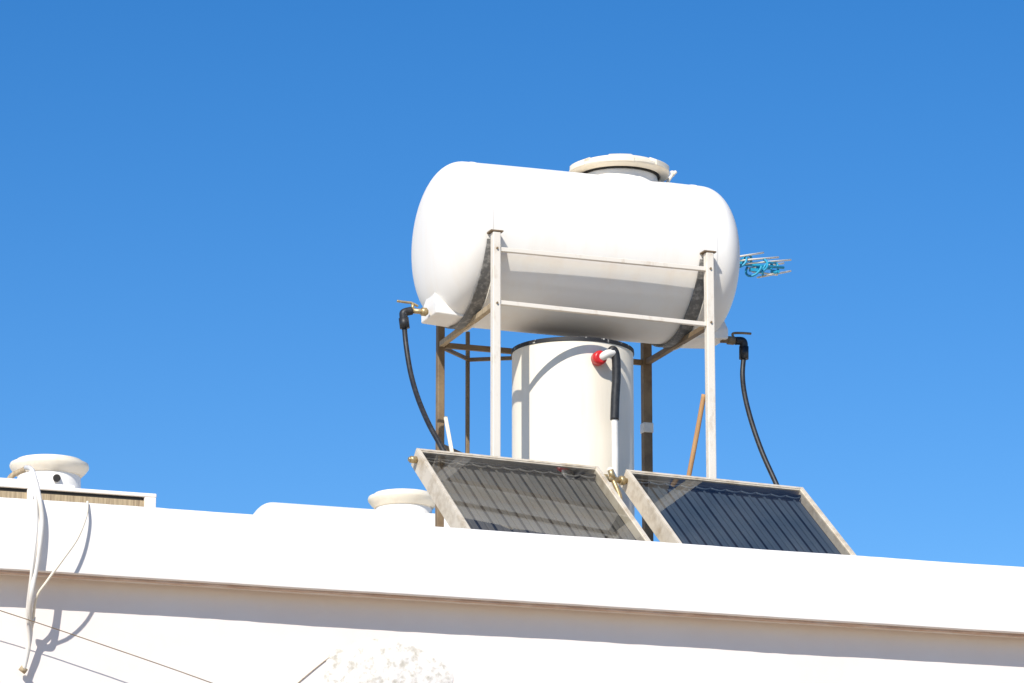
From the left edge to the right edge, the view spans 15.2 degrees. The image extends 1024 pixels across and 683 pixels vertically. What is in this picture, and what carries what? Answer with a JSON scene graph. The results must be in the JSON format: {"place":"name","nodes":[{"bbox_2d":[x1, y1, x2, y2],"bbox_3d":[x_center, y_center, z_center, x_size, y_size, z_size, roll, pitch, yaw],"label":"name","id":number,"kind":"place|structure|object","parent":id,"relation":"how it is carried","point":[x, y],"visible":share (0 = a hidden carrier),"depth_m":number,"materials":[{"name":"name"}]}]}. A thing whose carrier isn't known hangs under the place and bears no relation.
{"place":"outdoors","nodes":[
{"label":"outdoors","id":0,"kind":"place"},
{"bbox_2d":[0,0,1023,566],"label":"sky","id":1,"kind":"structure","parent":0,"point":[209,208],"materials":[{"name":"blue"}]},
{"bbox_2d":[739,252,790,277],"bbox_3d":[1.343,-0.446,26.097,1.572,0.463,0.329,12,-18,-40],"label":"tv antenna","id":2,"kind":"object","parent":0,"point":[756,268],"visible":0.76,"depth_m":26.29,"materials":[{"name":"blue metal"}]},
{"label":"roof slab","id":3,"kind":"object","parent":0,"visible":0},
{"bbox_2d":[0,454,155,507],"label":"rooftop cistern","id":4,"kind":"object","parent":3,"relation":"on","point":[59,477],"visible":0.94,"depth_m":27.50,"materials":[{"name":"white plastic"}]},
{"bbox_2d":[253,489,449,527],"bbox_3d":[-0.993,2.334,30.143,2.300,2.362,1.000,5,-15,-19],"label":"horizontal water tank","id":5,"kind":"object","parent":3,"relation":"on","point":[405,506],"visible":0.24,"depth_m":30.09,"materials":[{"name":"white plastic"}]},
{"bbox_2d":[0,497,1023,638],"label":"parapet band","id":6,"kind":"object","parent":3,"relation":"attached to","point":[138,542],"visible":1,"depth_m":21.47,"materials":[{"name":"white paint"}]},
{"bbox_2d":[0,570,1023,636],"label":"drip edge","id":7,"kind":"object","parent":6,"relation":"attached to","point":[68,576],"visible":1,"depth_m":21.46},
{"bbox_2d":[408,448,650,540],"bbox_3d":[0.195,1.119,22.643,1.280,1.113,1.271,7,-15,-25],"label":"solar thermal collector","id":8,"kind":"object","parent":3,"relation":"on","point":[483,492],"visible":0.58,"depth_m":22.97,"materials":[{"name":"grey glass"}]},
{"bbox_2d":[604,467,627,498],"bbox_3d":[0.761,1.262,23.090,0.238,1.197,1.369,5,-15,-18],"label":"pipe connector fitting","id":9,"kind":"object","parent":8,"relation":"attached to","point":[613,478],"visible":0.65,"depth_m":23.53,"materials":[{"name":"gold metal"}]},
{"bbox_2d":[511,336,634,517],"bbox_3d":[0.386,1.035,24.223,0.786,2.036,0.847,0,-14,0],"label":"vertical hot water cylinder","id":10,"kind":"object","parent":3,"relation":"on","point":[572,399],"visible":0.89,"depth_m":24.07,"materials":[{"name":"white metal"}]},
{"bbox_2d":[435,229,716,540],"bbox_3d":[0.330,0.775,24.447,1.560,2.648,1.474,5,-15,-19],"label":"steel tank stand","id":11,"kind":"object","parent":3,"relation":"on","point":[489,278],"visible":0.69,"depth_m":24.20,"materials":[{"name":"paint"}]},
{"bbox_2d":[444,416,453,451],"bbox_3d":[-0.393,0.648,24.469,0.022,0.383,0.164,7,-15,-25],"label":"short leaning batten","id":12,"kind":"object","parent":11,"relation":"attached to","point":[448,434],"visible":0.56,"depth_m":24.50,"materials":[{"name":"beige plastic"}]},
{"bbox_2d":[397,154,751,359],"bbox_3d":[0.388,-0.567,24.652,2.393,1.256,1.054,5,-15,-19],"label":"horizontal water tank","id":13,"kind":"object","parent":11,"relation":"on","point":[629,206],"visible":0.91,"depth_m":24.25,"materials":[{"name":"white plastic"}]},
{"bbox_2d":[402,328,445,450],"bbox_3d":[-0.529,0.339,23.633,0.092,1.083,0.776,7,-16,-26],"label":"black water hose","id":14,"kind":"object","parent":13,"relation":"attached to","point":[435,436],"visible":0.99,"depth_m":23.75,"materials":[{"name":"rubber"}]},
{"bbox_2d":[740,358,778,484],"bbox_3d":[1.575,0.554,24.464,0.097,1.052,0.476,7,-16,-28],"label":"black water hose","id":15,"kind":"object","parent":13,"relation":"attached to","point":[753,427],"visible":0.99,"depth_m":24.47,"materials":[{"name":"rubber"}]},
{"bbox_2d":[687,394,704,475],"bbox_3d":[1.141,0.683,24.153,0.199,0.704,0.037,-10,-17,35],"label":"leaning wooden stick","id":16,"kind":"object","parent":11,"relation":"attached to","point":[696,437],"visible":0.73,"depth_m":24.15,"materials":[{"name":"brown wood"}]},
{"bbox_2d":[621,469,856,555],"bbox_3d":[1.520,1.272,23.260,1.282,1.113,1.271,7,-15,-25],"label":"solar thermal collector","id":17,"kind":"object","parent":3,"relation":"on","point":[681,509],"visible":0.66,"depth_m":23.60,"materials":[{"name":"glass"}]},
{"label":"ground","id":18,"kind":"structure","parent":0,"visible":0},
{"bbox_2d":[0,575,1023,682],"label":"front wall","id":19,"kind":"structure","parent":18,"relation":"on","point":[212,635],"depth_m":21.42,"materials":[{"name":"white paint"}]},
{"bbox_2d":[18,465,88,673],"bbox_3d":[-2.531,1.195,20.619,0.445,1.177,0.280,-8,-16,28],"label":"white wall cable","id":20,"kind":"object","parent":19,"relation":"attached to","point":[30,606],"depth_m":20.52,"materials":[{"name":"beige plastic"}]},
{"bbox_2d":[0,610,211,682],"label":"overhead wire","id":21,"kind":"object","parent":19,"relation":"attached to","point":[106,646],"visible":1,"depth_m":20.60,"materials":[{"name":"grey metal"}]},
{"bbox_2d":[298,657,329,682],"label":"dry twig","id":22,"kind":"object","parent":19,"relation":"attached to","point":[313,669],"visible":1,"depth_m":21.12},
{"bbox_2d":[320,638,452,682],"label":"crumbling plaster patch","id":23,"kind":"object","parent":19,"relation":"attached to","point":[395,660],"visible":1,"depth_m":21.25,"materials":[{"name":"white paint"}]}
]}

